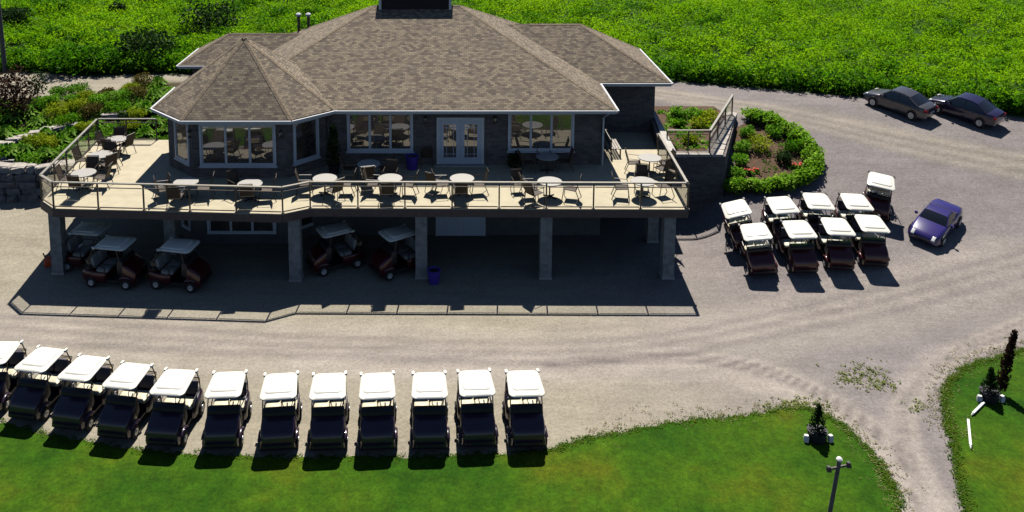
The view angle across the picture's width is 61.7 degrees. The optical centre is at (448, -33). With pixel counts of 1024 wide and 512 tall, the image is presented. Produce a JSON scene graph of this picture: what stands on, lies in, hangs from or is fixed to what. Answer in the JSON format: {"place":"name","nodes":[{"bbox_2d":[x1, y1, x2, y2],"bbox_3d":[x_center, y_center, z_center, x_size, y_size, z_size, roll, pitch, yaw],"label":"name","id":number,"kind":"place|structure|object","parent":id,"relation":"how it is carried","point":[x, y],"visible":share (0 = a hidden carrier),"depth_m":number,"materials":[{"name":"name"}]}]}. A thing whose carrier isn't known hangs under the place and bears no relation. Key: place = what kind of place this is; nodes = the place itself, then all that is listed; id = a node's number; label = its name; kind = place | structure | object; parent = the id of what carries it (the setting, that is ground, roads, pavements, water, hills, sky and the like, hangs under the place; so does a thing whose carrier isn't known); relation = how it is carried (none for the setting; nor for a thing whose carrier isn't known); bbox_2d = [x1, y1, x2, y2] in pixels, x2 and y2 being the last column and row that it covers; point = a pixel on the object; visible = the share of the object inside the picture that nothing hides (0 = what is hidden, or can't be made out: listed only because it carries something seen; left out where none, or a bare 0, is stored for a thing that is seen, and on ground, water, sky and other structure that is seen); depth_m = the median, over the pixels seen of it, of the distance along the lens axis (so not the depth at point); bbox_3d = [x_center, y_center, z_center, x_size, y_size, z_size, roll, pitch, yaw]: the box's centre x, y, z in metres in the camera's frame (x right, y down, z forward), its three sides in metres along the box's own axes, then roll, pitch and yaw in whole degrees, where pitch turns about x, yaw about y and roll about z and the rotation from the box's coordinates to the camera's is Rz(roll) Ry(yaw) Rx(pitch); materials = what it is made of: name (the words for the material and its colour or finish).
{"place":"outdoors","nodes":[
{"label":"outdoors","id":0,"kind":"place"},
{"bbox_2d":[0,407,900,511],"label":"lawn","id":1,"kind":"structure","parent":0,"point":[768,463],"depth_m":25.27,"materials":[{"name":"green plant"}]},
{"bbox_2d":[807,403,827,443],"bbox_3d":[11.609,14.260,26.818,0.621,1.233,0.620,0,8,0],"label":"planter","id":2,"kind":"object","parent":1,"relation":"on","point":[817,432],"visible":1,"depth_m":26.73,"materials":[{"name":"green plastic"}]},
{"bbox_2d":[826,456,851,511],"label":"lamp post","id":3,"kind":"object","parent":1,"relation":"on","point":[837,467],"visible":1,"depth_m":21.45,"materials":[{"name":"grey metal"}]},
{"bbox_2d":[0,0,1023,511],"bbox_3d":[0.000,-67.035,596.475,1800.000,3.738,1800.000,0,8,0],"label":"ground","id":4,"kind":"structure","parent":0,"point":[608,324],"depth_m":34.52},
{"bbox_2d":[0,1,7,72],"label":"utility pole","id":5,"kind":"object","parent":4,"relation":"on","point":[3,54],"visible":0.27,"depth_m":58.88,"materials":[{"name":"brown wood"}]},
{"bbox_2d":[0,142,23,156],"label":"hosta plant","id":6,"kind":"object","parent":4,"relation":"on","point":[11,147],"visible":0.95,"depth_m":45.94,"materials":[{"name":"green plant"}]},
{"bbox_2d":[0,110,25,122],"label":"hosta plant","id":7,"kind":"object","parent":4,"relation":"on","point":[8,117],"visible":0.92,"depth_m":49.55,"materials":[{"name":"green plant"}]},
{"bbox_2d":[0,340,31,410],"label":"golf cart","id":8,"kind":"object","parent":4,"relation":"on","point":[12,355],"visible":0.73,"depth_m":29.01,"materials":[{"name":"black plastic"}]},
{"bbox_2d":[1,6,32,23],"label":"field bush","id":9,"kind":"object","parent":4,"relation":"on","point":[12,11],"visible":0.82,"depth_m":74.05,"materials":[{"name":"green plant"}]},
{"bbox_2d":[0,64,37,119],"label":"purple shrub","id":10,"kind":"object","parent":4,"relation":"on","point":[16,89],"visible":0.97,"depth_m":49.84,"materials":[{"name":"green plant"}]},
{"bbox_2d":[19,150,46,163],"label":"garden shrub","id":11,"kind":"object","parent":4,"relation":"on","point":[25,157],"visible":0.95,"depth_m":45.55,"materials":[{"name":"green plant"}]},
{"bbox_2d":[20,132,49,146],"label":"garden shrub","id":12,"kind":"object","parent":4,"relation":"on","point":[32,139],"visible":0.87,"depth_m":46.95,"materials":[{"name":"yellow plant"}]},
{"bbox_2d":[24,70,48,97],"bbox_3d":[-25.581,7.339,52.978,1.355,1.837,1.424,0,8,0],"label":"slim shrub","id":13,"kind":"object","parent":4,"relation":"on","point":[41,83],"visible":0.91,"depth_m":52.94,"materials":[{"name":"plant"}]},
{"bbox_2d":[0,159,74,202],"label":"stone wall","id":14,"kind":"structure","parent":4,"relation":"on","point":[19,181],"depth_m":44.35,"materials":[{"name":"grey stone"}]},
{"bbox_2d":[7,345,76,420],"bbox_3d":[-13.583,13.806,28.548,1.256,1.700,2.320,1,8,10],"label":"golf cart","id":15,"kind":"object","parent":4,"relation":"on","point":[35,397],"visible":0.91,"depth_m":27.99,"materials":[{"name":"black plastic"}]},
{"bbox_2d":[40,99,73,118],"bbox_3d":[-23.191,8.404,50.564,1.698,0.997,1.757,0,8,0],"label":"garden shrub","id":16,"kind":"object","parent":4,"relation":"on","point":[55,108],"visible":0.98,"depth_m":50.49,"materials":[{"name":"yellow plant"}]},
{"bbox_2d":[47,83,72,96],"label":"garden shrub","id":17,"kind":"object","parent":4,"relation":"on","point":[61,90],"visible":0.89,"depth_m":53.05,"materials":[{"name":"green plant"}]},
{"bbox_2d":[0,110,125,162],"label":"stone edging","id":18,"kind":"object","parent":4,"relation":"on","point":[17,139],"visible":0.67,"depth_m":48.17,"materials":[{"name":"grey stone"}]},
{"bbox_2d":[53,112,78,125],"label":"garden shrub","id":19,"kind":"object","parent":4,"relation":"on","point":[64,119],"visible":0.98,"depth_m":49.39,"materials":[{"name":"green plant"}]},
{"bbox_2d":[41,41,100,75],"bbox_3d":[-25.949,6.277,58.749,4.017,2.141,3.893,0,8,0],"label":"field bush","id":20,"kind":"object","parent":4,"relation":"on","point":[56,58],"visible":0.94,"depth_m":58.03,"materials":[{"name":"green plant"}]},
{"bbox_2d":[65,81,91,94],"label":"garden shrub","id":21,"kind":"object","parent":4,"relation":"on","point":[78,87],"visible":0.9,"depth_m":53.51,"materials":[{"name":"green plant"}]},
{"bbox_2d":[51,353,118,430],"bbox_3d":[-11.960,13.872,28.081,1.256,1.700,2.320,1,8,9],"label":"golf cart","id":22,"kind":"object","parent":4,"relation":"on","point":[78,406],"visible":0.86,"depth_m":27.52,"materials":[{"name":"black plastic"}]},
{"bbox_2d":[0,83,173,159],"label":"ground cover","id":23,"kind":"object","parent":4,"relation":"on","point":[105,131],"visible":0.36,"depth_m":49.24,"materials":[{"name":"green plant"}]},
{"bbox_2d":[78,101,104,118],"bbox_3d":[-21.170,8.432,50.572,1.595,0.939,1.552,0,8,0],"label":"garden shrub","id":24,"kind":"object","parent":4,"relation":"on","point":[89,108],"visible":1,"depth_m":50.40,"materials":[{"name":"brown plant"}]},
{"bbox_2d":[65,221,122,271],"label":"golf cart","id":25,"kind":"object","parent":4,"relation":"on","point":[78,253],"visible":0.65,"depth_m":37.69,"materials":[{"name":"red plastic"}]},
{"bbox_2d":[86,91,112,104],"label":"garden shrub","id":26,"kind":"object","parent":4,"relation":"on","point":[103,99],"visible":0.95,"depth_m":51.74,"materials":[{"name":"green plant"}]},
{"bbox_2d":[80,41,125,65],"bbox_3d":[-24.148,6.242,59.619,3.488,1.896,3.692,0,8,0],"label":"field bush","id":27,"kind":"object","parent":4,"relation":"on","point":[108,53],"visible":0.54,"depth_m":58.83,"materials":[{"name":"green plant"}]},
{"bbox_2d":[83,235,147,289],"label":"golf cart","id":28,"kind":"object","parent":4,"relation":"on","point":[128,269],"visible":0.99,"depth_m":36.26,"materials":[{"name":"red plastic"}]},
{"bbox_2d":[105,98,132,112],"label":"garden shrub","id":29,"kind":"object","parent":4,"relation":"on","point":[119,105],"visible":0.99,"depth_m":50.76,"materials":[{"name":"green plant"}]},
{"bbox_2d":[109,87,134,100],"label":"garden shrub","id":30,"kind":"object","parent":4,"relation":"on","point":[118,94],"visible":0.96,"depth_m":52.26,"materials":[{"name":"green plant"}]},
{"bbox_2d":[96,360,160,438],"bbox_3d":[-10.358,13.929,27.677,1.256,1.700,2.320,1,8,8],"label":"golf cart","id":31,"kind":"object","parent":4,"relation":"on","point":[126,409],"visible":0.94,"depth_m":27.12,"materials":[{"name":"black plastic"}]},
{"bbox_2d":[123,84,150,98],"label":"garden shrub","id":32,"kind":"object","parent":4,"relation":"on","point":[142,91],"visible":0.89,"depth_m":52.88,"materials":[{"name":"brown plant"}]},
{"bbox_2d":[113,26,178,61],"bbox_3d":[-21.585,5.641,60.663,4.731,2.856,4.636,0,8,0],"label":"field bush","id":33,"kind":"object","parent":4,"relation":"on","point":[137,41],"visible":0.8,"depth_m":59.90,"materials":[{"name":"green plant"}]},
{"bbox_2d":[144,367,204,445],"bbox_3d":[-8.763,13.975,27.347,1.256,1.700,2.320,1,8,5],"label":"golf cart","id":34,"kind":"object","parent":4,"relation":"on","point":[178,409],"visible":1,"depth_m":26.78,"materials":[{"name":"black plastic"}]},
{"bbox_2d":[147,237,211,292],"bbox_3d":[-11.475,12.635,36.395,2.506,1.836,1.356,1,8,10],"label":"golf cart","id":35,"kind":"object","parent":4,"relation":"on","point":[192,273],"visible":1,"depth_m":36.05,"materials":[{"name":"red plastic"}]},
{"bbox_2d":[176,0,241,34],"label":"field bush","id":36,"kind":"object","parent":4,"relation":"on","point":[215,18],"visible":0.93,"depth_m":71.85,"materials":[{"name":"green plant"}]},
{"bbox_2d":[201,369,251,448],"bbox_3d":[-7.064,13.992,27.224,1.256,1.700,2.320,0,8,-3],"label":"golf cart","id":37,"kind":"object","parent":4,"relation":"on","point":[229,410],"visible":1,"depth_m":26.63,"materials":[{"name":"black plastic"}]},
{"bbox_2d":[257,370,301,450],"bbox_3d":[-5.352,14.003,27.148,1.256,1.700,2.320,-1,8,-6],"label":"golf cart","id":38,"kind":"object","parent":4,"relation":"on","point":[282,408],"visible":1,"depth_m":26.53,"materials":[{"name":"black plastic"}]},
{"bbox_2d":[307,371,349,450],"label":"golf cart","id":39,"kind":"object","parent":4,"relation":"on","point":[330,411],"visible":1,"depth_m":26.53,"materials":[{"name":"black plastic"}]},
{"bbox_2d":[305,220,364,276],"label":"golf cart","id":40,"kind":"object","parent":4,"relation":"on","point":[321,260],"visible":1,"depth_m":37.69,"materials":[{"name":"red plastic"}]},
{"bbox_2d":[39,118,689,281],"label":"deck","id":41,"kind":"structure","parent":4,"relation":"on","point":[128,194],"depth_m":37.26,"materials":[{"name":"wood"}]},
{"bbox_2d":[70,168,96,190],"bbox_3d":[-16.524,9.640,38.671,1.100,0.740,1.100,-2,8,-14],"label":"patio table","id":42,"kind":"object","parent":41,"relation":"on","point":[84,173],"visible":0.87,"depth_m":38.62,"materials":[{"name":"white plastic"}]},
{"bbox_2d":[80,155,99,173],"bbox_3d":[-16.580,9.348,39.473,0.651,1.106,0.807,0,8,-1],"label":"patio chair","id":43,"kind":"object","parent":41,"relation":"on","point":[92,161],"visible":0.62,"depth_m":39.73,"materials":[{"name":"fabric"}]},
{"bbox_2d":[165,186,185,210],"bbox_3d":[-11.709,9.753,36.593,0.651,1.106,0.807,0,8,0],"label":"patio chair","id":44,"kind":"object","parent":41,"relation":"on","point":[173,194],"visible":1,"depth_m":36.28,"materials":[{"name":"metal"}]},
{"bbox_2d":[173,177,198,199],"bbox_3d":[-11.564,9.788,37.614,1.100,0.740,1.100,-2,8,-11],"label":"patio table","id":45,"kind":"object","parent":41,"relation":"on","point":[188,180],"visible":0.81,"depth_m":37.59,"materials":[{"name":"white plastic"}]},
{"bbox_2d":[226,168,245,194],"bbox_3d":[-9.401,9.577,37.843,0.807,1.106,0.651,7,11,41],"label":"patio chair","id":46,"kind":"object","parent":41,"relation":"on","point":[232,176],"visible":0.59,"depth_m":37.99,"materials":[{"name":"fabric"}]},
{"bbox_2d":[313,173,336,196],"bbox_3d":[-5.507,9.730,38.030,1.100,0.740,1.100,-3,8,-19],"label":"patio table","id":47,"kind":"object","parent":41,"relation":"on","point":[326,177],"visible":0.76,"depth_m":38.03,"materials":[{"name":"white plastic"}]},
{"bbox_2d":[325,124,340,174],"bbox_3d":[-5.431,8.533,40.356,0.892,2.463,0.846,0,8,0],"label":"potted evergreen","id":48,"kind":"object","parent":41,"relation":"on","point":[333,166],"visible":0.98,"depth_m":40.23,"materials":[{"name":"green plant"}]},
{"bbox_2d":[379,183,394,205],"bbox_3d":[-2.674,9.691,37.034,0.651,1.106,0.807,-1,8,-6],"label":"patio chair","id":49,"kind":"object","parent":41,"relation":"on","point":[386,190],"visible":0.92,"depth_m":36.72,"materials":[{"name":"metal"}]},
{"bbox_2d":[382,159,398,188],"bbox_3d":[-2.648,9.412,39.019,0.651,1.106,0.807,1,8,7],"label":"patio chair","id":50,"kind":"object","parent":41,"relation":"on","point":[391,166],"visible":0.65,"depth_m":39.27,"materials":[{"name":"metal"}]},
{"bbox_2d":[405,153,418,170],"bbox_3d":[-1.759,9.348,40.998,0.640,0.670,0.624,0,8,0],"label":"waste bin","id":51,"kind":"object","parent":41,"relation":"on","point":[411,161],"visible":1,"depth_m":40.80,"materials":[{"name":"blue plastic"}]},
{"bbox_2d":[453,183,468,205],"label":"patio chair","id":52,"kind":"object","parent":41,"relation":"on","point":[459,190],"visible":0.91,"depth_m":36.83,"materials":[{"name":"metal"}]},
{"bbox_2d":[522,179,544,207],"bbox_3d":[3.688,9.696,36.995,0.807,1.106,0.651,-6,10,-36],"label":"patio chair","id":53,"kind":"object","parent":41,"relation":"on","point":[531,191],"visible":0.88,"depth_m":36.87,"materials":[{"name":"metal"}]},
{"bbox_2d":[536,152,558,172],"bbox_3d":[4.707,9.350,40.732,1.100,0.740,1.100,-7,10,-40],"label":"patio table","id":54,"kind":"object","parent":41,"relation":"on","point":[547,156],"visible":1,"depth_m":40.63,"materials":[{"name":"white plastic"}]},
{"bbox_2d":[605,129,620,156],"bbox_3d":[8.325,8.891,43.258,0.550,0.950,1.600,0,8,0],"label":"slatted bench","id":55,"kind":"object","parent":41,"relation":"on","point":[613,142],"visible":1,"depth_m":42.95,"materials":[{"name":"wood"}]},
{"bbox_2d":[634,163,648,193],"bbox_3d":[8.701,9.489,38.470,0.651,1.106,0.807,2,8,14],"label":"patio chair","id":56,"kind":"object","parent":41,"relation":"on","point":[642,169],"visible":0.59,"depth_m":38.72,"materials":[{"name":"fabric"}]},
{"bbox_2d":[630,176,655,198],"bbox_3d":[8.575,9.779,37.682,1.100,0.740,1.100,-4,9,-25],"label":"patio table","id":57,"kind":"object","parent":41,"relation":"on","point":[640,179],"visible":0.87,"depth_m":37.69,"materials":[{"name":"white plastic"}]},
{"bbox_2d":[638,153,661,174],"bbox_3d":[9.551,9.373,40.572,1.100,0.740,1.100,-8,11,-43],"label":"patio table","id":58,"kind":"object","parent":41,"relation":"on","point":[648,157],"visible":0.92,"depth_m":40.49,"materials":[{"name":"white plastic"}]},
{"bbox_2d":[652,169,674,198],"bbox_3d":[9.533,9.579,37.831,0.807,1.106,0.651,-3,8,-19],"label":"patio chair","id":59,"kind":"object","parent":41,"relation":"on","point":[669,176],"visible":0.78,"depth_m":37.85,"materials":[{"name":"fabric"}]},
{"bbox_2d":[357,370,397,449],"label":"golf cart","id":60,"kind":"object","parent":4,"relation":"on","point":[378,430],"visible":1,"depth_m":26.54,"materials":[{"name":"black plastic"}]},
{"bbox_2d":[369,223,427,280],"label":"golf cart","id":61,"kind":"object","parent":4,"relation":"on","point":[387,261],"visible":0.88,"depth_m":37.26,"materials":[{"name":"red plastic"}]},
{"bbox_2d":[150,0,672,243],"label":"clubhouse","id":62,"kind":"structure","parent":4,"relation":"on","point":[448,83],"depth_m":41.43,"materials":[{"name":"brick"}]},
{"bbox_2d":[173,121,190,166],"bbox_3d":[-12.637,8.205,40.344,1.433,2.107,0.110,8,11,44],"label":"window","id":63,"kind":"structure","parent":62,"relation":"in","point":[182,149],"depth_m":40.38,"materials":[{"name":"glass"}]},
{"bbox_2d":[198,125,277,167],"bbox_3d":[-9.812,8.298,39.686,3.661,2.107,0.110,0,8,0],"label":"window","id":64,"kind":"structure","parent":62,"relation":"in","point":[220,146],"depth_m":39.72,"materials":[{"name":"glass"}]},
{"bbox_2d":[207,221,276,233],"bbox_3d":[-9.719,12.105,40.090,3.238,0.850,0.070,0,8,0],"label":"window","id":65,"kind":"structure","parent":62,"relation":"in","point":[213,227],"depth_m":40.11,"materials":[{"name":"glass"}]},
{"bbox_2d":[292,118,320,165],"bbox_3d":[-6.732,8.194,40.424,1.563,2.107,0.110,-8,11,-44],"label":"window","id":66,"kind":"structure","parent":62,"relation":"in","point":[306,148],"depth_m":40.44,"materials":[{"name":"glass"}]},
{"bbox_2d":[346,114,413,152],"bbox_3d":[-3.320,7.992,41.319,3.300,2.050,0.110,0,8,0],"label":"window","id":67,"kind":"structure","parent":62,"relation":"in","point":[366,133],"depth_m":41.35,"materials":[{"name":"glass"}]},
{"bbox_2d":[435,117,485,166],"bbox_3d":[0.570,8.440,41.261,2.500,2.400,0.350,0,8,0],"label":"french door","id":68,"kind":"structure","parent":62,"relation":"in","point":[460,140],"depth_m":41.38,"materials":[{"name":"paint"}]},
{"bbox_2d":[436,217,485,235],"bbox_3d":[0.575,11.767,40.936,2.390,2.300,0.100,0,8,0],"label":"basement door","id":69,"kind":"structure","parent":62,"relation":"in","point":[445,226],"depth_m":41.01,"materials":[{"name":"paint"}]},
{"bbox_2d":[507,114,574,152],"bbox_3d":[4.480,7.982,41.318,3.300,2.030,0.110,0,8,0],"label":"window","id":70,"kind":"structure","parent":62,"relation":"in","point":[554,133],"depth_m":41.35,"materials":[{"name":"clear glass"}]},
{"bbox_2d":[410,370,449,448],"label":"golf cart","id":71,"kind":"object","parent":4,"relation":"on","point":[429,429],"visible":1,"depth_m":26.58,"materials":[{"name":"black plastic"}]},
{"bbox_2d":[427,266,440,284],"bbox_3d":[-0.628,13.233,36.589,0.576,0.603,0.562,0,8,0],"label":"waste bin","id":72,"kind":"object","parent":4,"relation":"on","point":[433,275],"visible":1,"depth_m":36.42,"materials":[{"name":"blue plastic"}]},
{"bbox_2d":[454,368,498,446],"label":"golf cart","id":73,"kind":"object","parent":4,"relation":"on","point":[474,408],"visible":1,"depth_m":26.69,"materials":[{"name":"black plastic"}]},
{"bbox_2d":[0,0,1023,101],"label":"field weeds","id":74,"kind":"object","parent":4,"relation":"on","point":[73,21],"visible":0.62,"depth_m":70.44,"materials":[{"name":"green plant"}]},
{"bbox_2d":[0,41,1023,116],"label":"tall weeds","id":75,"kind":"object","parent":4,"relation":"on","point":[1012,101],"visible":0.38,"depth_m":55.56,"materials":[{"name":"green plant"}]},
{"bbox_2d":[0,347,1023,511],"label":"grass edge","id":76,"kind":"object","parent":4,"relation":"on","point":[950,430],"depth_m":26.62,"materials":[{"name":"green plant"}]},
{"bbox_2d":[502,368,547,446],"bbox_3d":[2.419,13.983,27.287,1.256,1.700,2.320,0,8,-3],"label":"golf cart","id":77,"kind":"object","parent":4,"relation":"on","point":[522,408],"visible":1,"depth_m":26.68,"materials":[{"name":"black plastic"}]},
{"bbox_2d":[650,111,675,154],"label":"parapet wall","id":78,"kind":"structure","parent":4,"relation":"on","point":[656,127],"depth_m":44.31,"materials":[{"name":"brick"}]},
{"bbox_2d":[654,106,720,150],"bbox_3d":[13.715,9.248,47.297,4.930,0.720,8.100,0,8,0],"label":"planting bed","id":79,"kind":"object","parent":4,"relation":"on","point":[662,117],"visible":0.23,"depth_m":47.19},
{"bbox_2d":[657,107,716,149],"bbox_3d":[13.628,8.861,47.130,4.407,0.392,7.064,0,8,0],"label":"bed cover","id":80,"kind":"object","parent":79,"relation":"on","point":[668,124],"visible":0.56,"depth_m":46.84,"materials":[{"name":"green plant"}]},
{"bbox_2d":[689,115,710,128],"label":"bed shrub","id":81,"kind":"object","parent":79,"relation":"on","point":[702,122],"visible":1,"depth_m":47.09,"materials":[{"name":"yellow plant"}]},
{"bbox_2d":[660,94,736,213],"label":"retaining wall","id":82,"kind":"structure","parent":4,"relation":"on","point":[705,173],"depth_m":43.06,"materials":[{"name":"concrete"}]},
{"bbox_2d":[719,197,752,250],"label":"golf cart","id":83,"kind":"object","parent":4,"relation":"on","point":[736,212],"visible":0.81,"depth_m":39.02,"materials":[{"name":"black plastic"}]},
{"bbox_2d":[738,221,777,275],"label":"golf cart","id":84,"kind":"object","parent":4,"relation":"on","point":[755,249],"visible":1,"depth_m":36.89,"materials":[{"name":"black plastic"}]},
{"bbox_2d":[726,121,803,180],"bbox_3d":[17.206,10.196,45.727,4.307,1.637,7.441,3,9,20],"label":"shrub bed","id":85,"kind":"object","parent":4,"relation":"on","point":[755,160],"visible":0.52,"depth_m":45.59,"materials":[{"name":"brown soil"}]},
{"bbox_2d":[747,131,774,153],"bbox_3d":[16.843,9.461,46.136,1.427,1.180,1.478,0,8,0],"label":"round shrub","id":86,"kind":"object","parent":85,"relation":"on","point":[758,140],"visible":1,"depth_m":46.05,"materials":[{"name":"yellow plant"}]},
{"bbox_2d":[774,150,793,164],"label":"round shrub","id":87,"kind":"object","parent":85,"relation":"on","point":[785,156],"visible":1,"depth_m":44.84,"materials":[{"name":"green plant"}]},
{"bbox_2d":[783,138,802,152],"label":"round shrub","id":88,"kind":"object","parent":85,"relation":"on","point":[789,145],"visible":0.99,"depth_m":45.88,"materials":[{"name":"green plant"}]},
{"bbox_2d":[722,107,825,194],"bbox_3d":[17.486,9.870,45.506,4.878,2.462,8.753,4,9,26],"label":"hedge","id":89,"kind":"object","parent":4,"relation":"on","point":[813,164],"visible":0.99,"depth_m":43.61,"materials":[{"name":"green plant"}]},
{"bbox_2d":[760,195,799,245],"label":"golf cart","id":90,"kind":"object","parent":4,"relation":"on","point":[775,210],"visible":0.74,"depth_m":38.80,"materials":[{"name":"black plastic"}]},
{"bbox_2d":[775,219,819,272],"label":"golf cart","id":91,"kind":"object","parent":4,"relation":"on","point":[794,247],"visible":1,"depth_m":36.74,"materials":[{"name":"black plastic"}]},
{"bbox_2d":[586,335,1023,511],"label":"dry weeds","id":92,"kind":"object","parent":4,"relation":"on","point":[884,487],"visible":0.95,"depth_m":28.12,"materials":[{"name":"green plant"}]},
{"bbox_2d":[794,191,834,240],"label":"golf cart","id":93,"kind":"object","parent":4,"relation":"on","point":[811,206],"visible":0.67,"depth_m":39.01,"materials":[{"name":"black plastic"}]},
{"bbox_2d":[812,216,855,269],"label":"golf cart","id":94,"kind":"object","parent":4,"relation":"on","point":[833,246],"visible":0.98,"depth_m":36.92,"materials":[{"name":"black plastic"}]},
{"bbox_2d":[762,357,923,411],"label":"gravel weeds","id":95,"kind":"object","parent":4,"relation":"on","point":[854,372],"visible":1,"depth_m":29.68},
{"bbox_2d":[831,192,873,240],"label":"golf cart","id":96,"kind":"object","parent":4,"relation":"on","point":[847,205],"visible":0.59,"depth_m":39.16,"materials":[{"name":"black plastic"}]},
{"bbox_2d":[846,213,889,266],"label":"golf cart","id":97,"kind":"object","parent":4,"relation":"on","point":[869,246],"visible":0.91,"depth_m":37.13,"materials":[{"name":"black plastic"}]},
{"bbox_2d":[861,170,894,221],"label":"golf cart","id":98,"kind":"object","parent":4,"relation":"on","point":[879,189],"visible":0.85,"depth_m":40.36,"materials":[{"name":"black plastic"}]},
{"bbox_2d":[863,86,938,120],"bbox_3d":[26.803,7.866,50.668,1.848,1.419,3.782,-10,18,-34],"label":"sedan car","id":99,"kind":"object","parent":4,"relation":"on","point":[911,104],"visible":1,"depth_m":49.93,"materials":[{"name":"silver metal"}]},
{"bbox_2d":[908,198,962,247],"bbox_3d":[22.639,11.720,39.607,3.467,1.076,1.660,-17,25,-40],"label":"sports car","id":100,"kind":"object","parent":4,"relation":"on","point":[936,222],"visible":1,"depth_m":39.11,"materials":[{"name":"blue paint"}]},
{"bbox_2d":[929,92,1005,128],"bbox_3d":[30.161,8.115,49.785,1.848,1.419,3.782,-12,20,-35],"label":"sedan car","id":101,"kind":"object","parent":4,"relation":"on","point":[979,112],"visible":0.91,"depth_m":49.05,"materials":[{"name":"black paint"}]},
{"bbox_2d":[944,350,1023,511],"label":"lawn verge","id":102,"kind":"structure","parent":4,"relation":"on","point":[994,469],"depth_m":26.89,"materials":[{"name":"green plant"}]},
{"bbox_2d":[979,367,999,403],"bbox_3d":[18.245,14.000,28.750,0.644,1.209,0.624,0,8,0],"label":"planter","id":103,"kind":"object","parent":102,"relation":"on","point":[989,392],"visible":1,"depth_m":28.66,"materials":[{"name":"green plastic"}]},
{"bbox_2d":[995,329,1017,392],"bbox_3d":[18.994,13.454,29.042,0.458,2.462,0.451,12,4,-2],"label":"columnar tree","id":104,"kind":"object","parent":102,"relation":"on","point":[1006,363],"visible":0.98,"depth_m":28.97,"materials":[{"name":"green plant"}]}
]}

